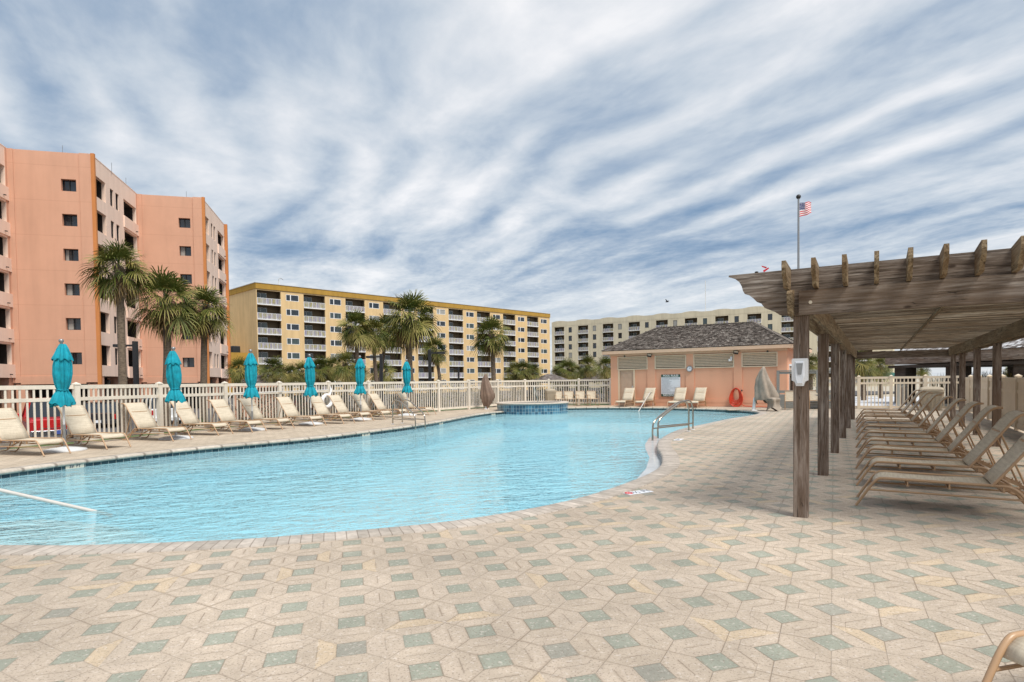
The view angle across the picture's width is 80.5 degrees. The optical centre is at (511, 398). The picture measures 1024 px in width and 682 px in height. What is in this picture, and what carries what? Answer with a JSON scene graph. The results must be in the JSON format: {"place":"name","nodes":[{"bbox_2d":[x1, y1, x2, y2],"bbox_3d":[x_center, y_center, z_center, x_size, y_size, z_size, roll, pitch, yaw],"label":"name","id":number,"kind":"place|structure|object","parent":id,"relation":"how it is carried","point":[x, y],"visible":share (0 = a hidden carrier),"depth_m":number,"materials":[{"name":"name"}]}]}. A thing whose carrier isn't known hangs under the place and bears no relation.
{"place":"outdoors","nodes":[
{"label":"outdoors","id":0,"kind":"place"},
{"bbox_2d":[2,404,608,449],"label":"lawn","id":1,"kind":"structure","parent":0,"point":[247,425],"depth_m":21.88,"materials":[{"name":"green plant"}]},
{"bbox_2d":[0,423,696,544],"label":"pool floor","id":2,"kind":"structure","parent":0,"point":[336,516],"depth_m":12.79,"materials":[{"name":"liquid"}]},
{"bbox_2d":[0,488,112,516],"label":"stair handrail","id":3,"kind":"object","parent":2,"relation":"on","point":[14,493],"visible":0.87,"depth_m":7.67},
{"bbox_2d":[637,436,661,478],"bbox_3d":[3.174,1.778,13.505,0.495,1.181,8.333,0,2,14],"label":"pool ledge","id":4,"kind":"object","parent":2,"relation":"on","point":[654,462],"visible":0.18,"depth_m":12.88,"materials":[{"name":"paint"}]},
{"bbox_2d":[0,405,726,468],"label":"lounger deck","id":5,"kind":"structure","parent":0,"point":[34,456],"depth_m":17.49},
{"bbox_2d":[0,408,70,456],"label":"sun lounger","id":6,"kind":"object","parent":5,"relation":"on","point":[12,429],"visible":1,"depth_m":13.72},
{"bbox_2d":[42,339,87,452],"bbox_3d":[-10.542,-0.090,14.207,0.880,2.630,0.880,-1,2,0],"label":"patio umbrella","id":7,"kind":"object","parent":5,"relation":"on","point":[62,359],"visible":0.97,"depth_m":14.09,"materials":[{"name":"fabric"}]},
{"bbox_2d":[54,405,130,449],"bbox_3d":[-10.317,0.685,14.895,1.883,1.037,0.634,0,2,22],"label":"sun lounger","id":8,"kind":"object","parent":5,"relation":"on","point":[78,420],"visible":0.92,"depth_m":15.02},
{"bbox_2d":[121,402,191,440],"bbox_3d":[-9.845,0.625,16.758,1.883,1.037,0.634,0,2,20],"label":"sun lounger","id":9,"kind":"object","parent":5,"relation":"on","point":[141,416],"visible":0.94,"depth_m":16.85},
{"bbox_2d":[158,347,193,439],"bbox_3d":[-9.498,-0.166,17.035,0.880,2.591,0.880,1,2,43],"label":"patio umbrella","id":10,"kind":"object","parent":5,"relation":"on","point":[174,375],"visible":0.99,"depth_m":16.92,"materials":[{"name":"fabric"}]},
{"bbox_2d":[168,401,233,435],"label":"sun lounger","id":11,"kind":"object","parent":5,"relation":"on","point":[186,414],"visible":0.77,"depth_m":18.45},
{"bbox_2d":[207,399,266,432],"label":"sun lounger","id":12,"kind":"object","parent":5,"relation":"on","point":[222,409],"visible":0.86,"depth_m":19.55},
{"bbox_2d":[238,349,266,430],"bbox_3d":[-8.543,-0.292,19.839,0.880,2.656,0.880,-1,2,-4],"label":"patio umbrella","id":13,"kind":"object","parent":5,"relation":"on","point":[251,364],"visible":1,"depth_m":19.72,"materials":[{"name":"fabric"}]},
{"bbox_2d":[236,398,294,429],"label":"sun lounger","id":14,"kind":"object","parent":5,"relation":"on","point":[246,405],"visible":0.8,"depth_m":20.46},
{"bbox_2d":[274,397,326,426],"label":"sun lounger","id":15,"kind":"object","parent":5,"relation":"on","point":[288,407],"visible":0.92,"depth_m":21.86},
{"bbox_2d":[0,378,610,447],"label":"picket fence","id":16,"kind":"object","parent":5,"relation":"on","point":[75,387],"visible":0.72,"depth_m":21.10,"materials":[{"name":"beige plastic"}]},
{"bbox_2d":[298,354,322,424],"bbox_3d":[-7.476,-0.355,22.415,0.880,2.604,0.880,1,2,39],"label":"patio umbrella","id":17,"kind":"object","parent":5,"relation":"on","point":[309,367],"visible":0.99,"depth_m":22.29,"materials":[{"name":"fabric"}]},
{"bbox_2d":[307,396,354,423],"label":"sun lounger","id":18,"kind":"object","parent":5,"relation":"on","point":[319,405],"visible":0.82,"depth_m":22.97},
{"bbox_2d":[326,395,373,421],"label":"sun lounger","id":19,"kind":"object","parent":5,"relation":"on","point":[339,403],"visible":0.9,"depth_m":24.17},
{"bbox_2d":[350,356,371,419],"bbox_3d":[-6.211,-0.453,24.777,0.880,2.630,0.880,-1,2,-8],"label":"patio umbrella","id":20,"kind":"object","parent":5,"relation":"on","point":[360,375],"visible":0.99,"depth_m":24.65,"materials":[{"name":"fabric"}]},
{"bbox_2d":[349,394,394,419],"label":"sun lounger","id":21,"kind":"object","parent":5,"relation":"on","point":[356,398],"visible":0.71,"depth_m":25.27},
{"bbox_2d":[367,393,410,416],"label":"sun lounger","id":22,"kind":"object","parent":5,"relation":"on","point":[377,401],"visible":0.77,"depth_m":26.50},
{"bbox_2d":[398,359,416,415],"bbox_3d":[-4.814,-0.531,27.735,0.880,2.577,0.880,0,2,35],"label":"patio umbrella","id":23,"kind":"object","parent":5,"relation":"on","point":[406,372],"visible":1,"depth_m":27.61,"materials":[{"name":"fabric"}]},
{"bbox_2d":[392,399,425,445],"bbox_3d":[-3.753,0.828,21.512,0.632,1.594,1.590,-2,2,-40],"label":"pool ladder","id":24,"kind":"object","parent":5,"relation":"attached to","point":[414,418],"visible":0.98,"depth_m":21.38,"materials":[{"name":"metal"}]},
{"bbox_2d":[395,392,435,414],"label":"sun lounger","id":25,"kind":"object","parent":5,"relation":"on","point":[403,396],"visible":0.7,"depth_m":28.16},
{"bbox_2d":[480,374,494,408],"bbox_3d":[-1.320,-0.370,32.724,0.802,1.943,0.521,-1,2,0],"label":"pool lift","id":26,"kind":"object","parent":5,"relation":"on","point":[487,394],"visible":1,"depth_m":32.59,"materials":[{"name":"brown fabric"}]},
{"bbox_2d":[544,389,555,400],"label":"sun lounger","id":27,"kind":"object","parent":5,"relation":"on","point":[550,394],"visible":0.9,"depth_m":35.74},
{"bbox_2d":[614,388,635,406],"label":"sun lounger","id":28,"kind":"object","parent":5,"relation":"on","point":[628,394],"visible":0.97,"depth_m":34.30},
{"bbox_2d":[634,388,655,405],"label":"sun lounger","id":29,"kind":"object","parent":5,"relation":"on","point":[650,397],"visible":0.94,"depth_m":33.65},
{"bbox_2d":[666,387,687,407],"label":"sun lounger","id":30,"kind":"object","parent":5,"relation":"on","point":[679,394],"visible":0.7,"depth_m":32.76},
{"bbox_2d":[686,387,707,407],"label":"sun lounger","id":31,"kind":"object","parent":5,"relation":"on","point":[699,394],"visible":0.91,"depth_m":32.21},
{"bbox_2d":[0,410,751,544],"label":"pool water","id":32,"kind":"structure","parent":0,"point":[319,478],"depth_m":10.23,"materials":[{"name":"liquid"}]},
{"bbox_2d":[0,387,893,449],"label":"parking lot","id":33,"kind":"structure","parent":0,"point":[115,428],"depth_m":71.20,"materials":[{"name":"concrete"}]},
{"bbox_2d":[17,402,88,441],"bbox_3d":[-19.329,0.913,25.472,2.320,1.900,5.595,-2,2,-42],"label":"pickup truck","id":34,"kind":"object","parent":33,"relation":"on","point":[38,425],"visible":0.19,"depth_m":23.77,"materials":[{"name":"red metal"}]},
{"bbox_2d":[85,401,118,426],"bbox_3d":[-24.325,0.894,35.964,2.180,1.460,4.895,-2,2,-28],"label":"parked car","id":35,"kind":"object","parent":33,"relation":"on","point":[101,412],"visible":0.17,"depth_m":34.59,"materials":[{"name":"black metal"}]},
{"bbox_2d":[76,238,159,432],"bbox_3d":[-13.573,-1.810,20.923,2.399,7.458,2.334,0,2,30],"label":"palm tree","id":36,"kind":"object","parent":33,"relation":"on","point":[119,285],"visible":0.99,"depth_m":20.80,"materials":[{"name":"plant"}]},
{"bbox_2d":[113,341,140,431],"bbox_3d":[-16.497,-0.325,25.995,1.010,4.272,0.320,-1,2,0],"label":"lamp post","id":37,"kind":"object","parent":33,"relation":"on","point":[135,356],"visible":0.45,"depth_m":25.89,"materials":[{"name":"black metal"}]},
{"bbox_2d":[143,398,180,422],"bbox_3d":[-22.120,0.677,37.968,2.220,1.720,4.695,-2,2,-40],"label":"parked car","id":38,"kind":"object","parent":33,"relation":"on","point":[155,409],"visible":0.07,"depth_m":36.33,"materials":[{"name":"white metal"}]},
{"bbox_2d":[125,265,207,425],"bbox_3d":[-13.333,-1.628,23.484,2.782,6.987,2.974,-2,2,-36],"label":"palm tree","id":39,"kind":"object","parent":33,"relation":"on","point":[168,317],"visible":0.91,"depth_m":23.23,"materials":[{"name":"plant"}]},
{"bbox_2d":[176,284,236,421],"bbox_3d":[-13.405,-1.657,26.430,2.787,6.842,2.611,-1,2,0],"label":"palm tree","id":40,"kind":"object","parent":33,"relation":"on","point":[213,324],"visible":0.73,"depth_m":26.32,"materials":[{"name":"plant"}]},
{"bbox_2d":[222,355,245,419],"bbox_3d":[-18.054,-0.733,39.972,2.186,4.318,2.037,-1,2,0],"label":"palm tree","id":41,"kind":"object","parent":33,"relation":"on","point":[238,374],"visible":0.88,"depth_m":39.78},
{"bbox_2d":[231,375,276,417],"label":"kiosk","id":42,"kind":"object","parent":33,"relation":"on","point":[259,380],"visible":0.2,"depth_m":43.21,"materials":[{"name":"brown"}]},
{"bbox_2d":[257,355,293,387],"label":"palm tree","id":43,"kind":"object","parent":33,"relation":"on","point":[273,375],"visible":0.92,"depth_m":43.70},
{"bbox_2d":[279,362,301,399],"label":"palm tree","id":44,"kind":"object","parent":33,"relation":"on","point":[290,378],"visible":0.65,"depth_m":47.83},
{"bbox_2d":[291,360,306,394],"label":"palm tree","id":45,"kind":"object","parent":33,"relation":"on","point":[300,365],"visible":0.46,"depth_m":49.65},
{"bbox_2d":[312,354,336,395],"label":"palm tree","id":46,"kind":"object","parent":33,"relation":"on","point":[319,375],"visible":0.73,"depth_m":45.70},
{"bbox_2d":[323,355,343,413],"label":"palm tree","id":47,"kind":"object","parent":33,"relation":"on","point":[332,372],"visible":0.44,"depth_m":46.73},
{"bbox_2d":[328,350,365,406],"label":"palm tree","id":48,"kind":"object","parent":33,"relation":"on","point":[346,373],"visible":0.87,"depth_m":43.62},
{"bbox_2d":[334,308,375,410],"bbox_3d":[-9.849,-2.141,37.949,2.741,7.049,2.610,-2,2,-35],"label":"palm tree","id":49,"kind":"object","parent":33,"relation":"on","point":[355,340],"visible":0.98,"depth_m":37.61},
{"bbox_2d":[366,354,382,401],"bbox_3d":[-8.119,-0.629,35.994,1.010,4.081,0.320,-1,2,0],"label":"lamp post","id":50,"kind":"object","parent":33,"relation":"on","point":[380,356],"visible":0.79,"depth_m":35.89,"materials":[{"name":"black metal"}]},
{"bbox_2d":[361,316,389,396],"bbox_3d":[-8.982,-2.067,39.477,2.544,6.795,2.564,0,2,29],"label":"palm tree","id":51,"kind":"object","parent":33,"relation":"on","point":[376,339],"visible":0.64,"depth_m":39.19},
{"bbox_2d":[365,360,398,395],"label":"palm tree","id":52,"kind":"object","parent":33,"relation":"on","point":[389,378],"visible":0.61,"depth_m":47.83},
{"bbox_2d":[375,313,404,408],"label":"palm tree","id":53,"kind":"object","parent":33,"relation":"on","point":[382,319],"visible":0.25,"depth_m":40.64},
{"bbox_2d":[379,289,443,412],"bbox_3d":[-5.234,-2.059,30.960,3.364,7.227,3.582,-2,2,-26],"label":"palm tree","id":54,"kind":"object","parent":33,"relation":"on","point":[409,332],"visible":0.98,"depth_m":30.66,"materials":[{"name":"plant"}]},
{"bbox_2d":[420,336,448,405],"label":"palm tree","id":55,"kind":"object","parent":33,"relation":"on","point":[436,359],"visible":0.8,"depth_m":43.75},
{"bbox_2d":[428,350,444,410],"bbox_3d":[-4.235,-0.667,33.993,1.010,4.173,0.320,-1,2,0],"label":"lamp post","id":56,"kind":"object","parent":33,"relation":"on","point":[429,367],"visible":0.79,"depth_m":33.88,"materials":[{"name":"black metal"}]},
{"bbox_2d":[469,314,511,406],"bbox_3d":[-1.211,-1.841,36.047,2.827,6.329,2.697,-1,2,0],"label":"palm tree","id":57,"kind":"object","parent":33,"relation":"on","point":[492,345],"visible":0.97,"depth_m":35.69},
{"bbox_2d":[502,361,521,398],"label":"palm tree","id":58,"kind":"object","parent":33,"relation":"on","point":[507,376],"visible":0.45,"depth_m":47.79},
{"bbox_2d":[510,359,534,396],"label":"palm tree","id":59,"kind":"object","parent":33,"relation":"on","point":[522,373],"visible":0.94,"depth_m":46.81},
{"bbox_2d":[526,361,544,400],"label":"palm tree","id":60,"kind":"object","parent":33,"relation":"on","point":[537,374],"visible":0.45,"depth_m":49.75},
{"bbox_2d":[529,374,569,398],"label":"kiosk","id":61,"kind":"object","parent":33,"relation":"on","point":[551,377],"visible":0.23,"depth_m":49.16,"materials":[{"name":"grey"}]},
{"bbox_2d":[554,357,578,401],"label":"palm tree","id":62,"kind":"object","parent":33,"relation":"on","point":[567,363],"visible":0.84,"depth_m":53.72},
{"bbox_2d":[575,354,600,401],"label":"palm tree","id":63,"kind":"object","parent":33,"relation":"on","point":[588,371],"visible":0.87,"depth_m":51.70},
{"bbox_2d":[591,355,610,401],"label":"palm tree","id":64,"kind":"object","parent":33,"relation":"on","point":[605,374],"visible":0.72,"depth_m":47.75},
{"bbox_2d":[0,407,1023,681],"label":"pool deck","id":65,"kind":"structure","parent":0,"point":[710,559],"depth_m":4.29,"materials":[{"name":"tile"}]},
{"bbox_2d":[0,407,741,474],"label":"pool coping","id":66,"kind":"object","parent":65,"relation":"on","point":[11,470],"visible":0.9,"depth_m":15.16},
{"bbox_2d":[0,410,766,555],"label":"pool coping","id":67,"kind":"object","parent":65,"relation":"on","point":[670,463],"visible":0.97,"depth_m":6.01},
{"bbox_2d":[652,400,694,440],"bbox_3d":[4.512,0.854,16.923,2.429,1.594,0.390,-2,2,-41],"label":"pool ladder","id":68,"kind":"object","parent":65,"relation":"on","point":[661,416],"visible":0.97,"depth_m":16.95,"materials":[{"name":"metal"}]},
{"bbox_2d":[601,322,811,406],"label":"pool house","id":69,"kind":"structure","parent":65,"relation":"on","point":[723,360],"depth_m":32.96,"materials":[{"name":"orange"}]},
{"bbox_2d":[618,370,634,405],"bbox_3d":[6.646,-0.657,35.010,1.020,2.110,0.125,0,2,32],"label":"door","id":70,"kind":"structure","parent":69,"relation":"in","point":[626,378],"depth_m":35.06,"materials":[{"name":"beige wood"}]},
{"bbox_2d":[661,374,679,396],"bbox_3d":[8.803,-0.738,33.559,1.070,1.230,0.031,0,2,32],"label":"rules sign","id":71,"kind":"object","parent":69,"relation":"attached to","point":[670,383],"visible":0.96,"depth_m":33.59,"materials":[{"name":"white plastic"}]},
{"bbox_2d":[729,388,751,406],"bbox_3d":[12.239,-0.070,31.295,1.958,1.018,0.205,0,2,35],"label":"garden hose","id":72,"kind":"object","parent":69,"relation":"attached to","point":[736,402],"visible":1,"depth_m":31.62,"materials":[{"name":"red rubber"}]},
{"bbox_2d":[752,367,781,410],"bbox_3d":[11.605,-0.455,27.544,1.296,2.030,0.807,1,2,42],"label":"pool lift","id":73,"kind":"object","parent":65,"relation":"on","point":[766,391],"visible":0.98,"depth_m":27.40,"materials":[{"name":"grey fabric"}]},
{"bbox_2d":[777,369,830,407],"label":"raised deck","id":74,"kind":"structure","parent":65,"relation":"on","point":[813,404],"depth_m":29.48,"materials":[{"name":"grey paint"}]},
{"bbox_2d":[729,235,1023,517],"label":"pergola","id":75,"kind":"object","parent":65,"relation":"on","point":[961,305],"visible":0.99,"depth_m":6.50,"materials":[{"name":"brown wood"}]},
{"bbox_2d":[792,358,808,385],"bbox_3d":[3.039,-0.280,6.384,0.156,0.290,0.114,0,2,31],"label":"dispenser","id":76,"kind":"object","parent":75,"relation":"attached to","point":[800,371],"visible":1,"depth_m":6.34,"materials":[{"name":"white plastic"}]},
{"bbox_2d":[856,389,919,419],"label":"sun lounger","id":77,"kind":"object","parent":65,"relation":"on","point":[905,401],"visible":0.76,"depth_m":20.77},
{"bbox_2d":[856,390,925,422],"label":"sun lounger","id":78,"kind":"object","parent":65,"relation":"on","point":[904,408],"visible":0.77,"depth_m":19.19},
{"bbox_2d":[829,374,958,408],"bbox_3d":[17.364,-0.260,27.664,5.406,1.665,0.204,0,2,30],"label":"picket fence","id":79,"kind":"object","parent":65,"relation":"on","point":[890,383],"depth_m":27.62,"materials":[{"name":"beige plastic"}]},
{"bbox_2d":[856,392,932,428],"bbox_3d":[11.148,0.325,17.700,1.883,1.037,0.634,0,2,31],"label":"sun lounger","id":80,"kind":"object","parent":65,"relation":"on","point":[909,411],"visible":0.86,"depth_m":17.49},
{"bbox_2d":[856,394,941,432],"bbox_3d":[10.120,0.391,15.894,1.883,1.037,0.634,0,2,29],"label":"sun lounger","id":81,"kind":"object","parent":65,"relation":"on","point":[923,407],"visible":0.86,"depth_m":15.71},
{"bbox_2d":[855,396,952,439],"bbox_3d":[9.105,0.456,14.111,1.884,1.037,0.634,0,2,33],"label":"sun lounger","id":82,"kind":"object","parent":65,"relation":"on","point":[929,414],"visible":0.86,"depth_m":13.93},
{"bbox_2d":[855,398,965,451],"bbox_3d":[8.192,0.514,12.507,1.883,1.037,0.634,0,2,32],"label":"sun lounger","id":83,"kind":"object","parent":65,"relation":"on","point":[944,413],"visible":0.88,"depth_m":12.34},
{"bbox_2d":[856,401,983,459],"bbox_3d":[7.305,0.571,10.948,1.883,1.037,0.634,0,2,30],"label":"sun lounger","id":84,"kind":"object","parent":65,"relation":"on","point":[953,423],"visible":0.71,"depth_m":10.79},
{"bbox_2d":[855,405,1002,474],"bbox_3d":[6.515,0.621,9.560,1.883,1.037,0.634,0,2,32],"label":"sun lounger","id":85,"kind":"object","parent":65,"relation":"on","point":[968,429],"visible":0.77,"depth_m":9.39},
{"bbox_2d":[918,386,944,410],"bbox_3d":[18.219,-0.014,26.301,0.899,1.030,0.906,0,2,30],"label":"litter bin","id":86,"kind":"object","parent":65,"relation":"on","point":[936,399],"visible":0.64,"depth_m":25.95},
{"bbox_2d":[855,434,1023,505],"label":"sun lounger","id":87,"kind":"object","parent":65,"relation":"on","point":[1003,466],"visible":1,"depth_m":6.72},
{"bbox_2d":[856,410,1023,495],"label":"sun lounger","id":88,"kind":"object","parent":65,"relation":"on","point":[989,439],"visible":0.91,"depth_m":7.93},
{"bbox_2d":[965,374,1023,430],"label":"privacy fence","id":89,"kind":"object","parent":65,"relation":"on","point":[1012,397],"visible":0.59,"depth_m":17.65,"materials":[{"name":"beige plastic"}]},
{"bbox_2d":[982,630,1023,681],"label":"sun lounger","id":90,"kind":"object","parent":65,"relation":"on","point":[1010,647],"visible":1,"depth_m":2.65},
{"bbox_2d":[0,0,1023,375],"label":"sky","id":91,"kind":"structure","parent":0,"point":[569,160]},
{"bbox_2d":[550,376,984,396],"bbox_3d":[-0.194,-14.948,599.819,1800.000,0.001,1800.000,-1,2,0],"label":"ground","id":92,"kind":"structure","parent":0,"point":[887,387],"depth_m":132.54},
{"bbox_2d":[0,143,231,412],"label":"apartment building","id":93,"kind":"structure","parent":92,"relation":"on","point":[62,214],"depth_m":48.53,"materials":[{"name":"paint"}]},
{"bbox_2d":[63,180,75,191],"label":"window","id":94,"kind":"structure","parent":93,"relation":"in","point":[68,185],"depth_m":48.42,"materials":[{"name":"black glass"}]},
{"bbox_2d":[64,215,77,225],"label":"window","id":95,"kind":"structure","parent":93,"relation":"in","point":[69,220],"depth_m":48.49,"materials":[{"name":"black glass"}]},
{"bbox_2d":[65,249,78,260],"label":"window","id":96,"kind":"structure","parent":93,"relation":"in","point":[70,255],"depth_m":48.57,"materials":[{"name":"black glass"}]},
{"bbox_2d":[66,284,79,295],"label":"window","id":97,"kind":"structure","parent":93,"relation":"in","point":[71,289],"depth_m":48.64,"materials":[{"name":"black glass"}]},
{"bbox_2d":[67,318,80,329],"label":"window","id":98,"kind":"structure","parent":93,"relation":"in","point":[72,323],"depth_m":48.72,"materials":[{"name":"grey glass"}]},
{"bbox_2d":[71,353,81,363],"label":"window","id":99,"kind":"structure","parent":93,"relation":"in","point":[77,357],"depth_m":48.87,"materials":[{"name":"black glass"}]},
{"bbox_2d":[0,412,742,518],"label":"pool wall","id":100,"kind":"structure","parent":92,"relation":"on","point":[156,470],"depth_m":15.20,"materials":[{"name":"paint"}]},
{"bbox_2d":[0,408,757,486],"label":"pool tile band","id":101,"kind":"object","parent":100,"relation":"attached to","point":[133,461],"visible":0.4,"depth_m":15.32,"materials":[{"name":"tile"}]},
{"bbox_2d":[228,278,550,396],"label":"apartment building","id":102,"kind":"structure","parent":92,"relation":"on","point":[291,324],"depth_m":122.05,"materials":[{"name":"concrete"},{"name":"glass"},{"name":"white metal"}]},
{"bbox_2d":[496,401,568,428],"bbox_3d":[1.061,0.872,31.289,3.780,1.415,3.780,-1,2,0],"label":"spa","id":103,"kind":"object","parent":92,"relation":"on","point":[537,408],"visible":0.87,"depth_m":29.68,"materials":[{"name":"tile"}]},
{"bbox_2d":[552,281,894,387],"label":"apartment building","id":104,"kind":"structure","parent":92,"relation":"on","point":[575,340],"depth_m":189.41,"materials":[{"name":"paint"}]},
{"bbox_2d":[796,194,800,268],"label":"flagpole","id":105,"kind":"object","parent":92,"relation":"on","point":[798,196],"visible":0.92,"depth_m":44.65,"materials":[{"name":"grey metal"}]},
{"bbox_2d":[800,202,810,216],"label":"flag","id":106,"kind":"object","parent":105,"relation":"attached to","point":[805,208],"visible":1,"depth_m":44.62,"materials":[{"name":"fabric"}]},
{"bbox_2d":[916,364,931,386],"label":"palm tree","id":107,"kind":"object","parent":92,"relation":"on","point":[922,372],"visible":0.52,"depth_m":45.81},
{"bbox_2d":[885,338,1023,404],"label":"beach pavilion","id":108,"kind":"structure","parent":92,"relation":"on","point":[1013,355],"depth_m":29.92,"materials":[{"name":"wood"}]},
{"bbox_2d":[829,397,918,408],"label":"boardwalk","id":109,"kind":"structure","parent":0,"point":[876,401],"depth_m":35.14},
{"bbox_2d":[809,353,817,389],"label":"palm tree","id":110,"kind":"object","parent":109,"relation":"on","point":[811,364],"visible":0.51,"depth_m":44.78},
{"bbox_2d":[855,350,879,399],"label":"palm tree","id":111,"kind":"object","parent":109,"relation":"on","point":[861,369],"visible":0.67,"depth_m":37.71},
{"bbox_2d":[867,358,893,397],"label":"palm tree","id":112,"kind":"object","parent":109,"relation":"on","point":[883,371],"visible":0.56,"depth_m":40.67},
{"bbox_2d":[897,384,907,405],"bbox_3d":[21.138,0.157,32.445,0.168,2.055,9.224,1,2,37],"label":"boardwalk railing","id":113,"kind":"object","parent":109,"relation":"on","point":[902,394],"visible":0.29,"depth_m":30.07,"materials":[{"name":"grey paint"}]},
{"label":"dune","id":114,"kind":"structure","parent":0,"visible":0},
{"bbox_2d":[918,369,1012,387],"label":"dune grass","id":115,"kind":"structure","parent":114,"relation":"on","point":[985,374],"depth_m":31.78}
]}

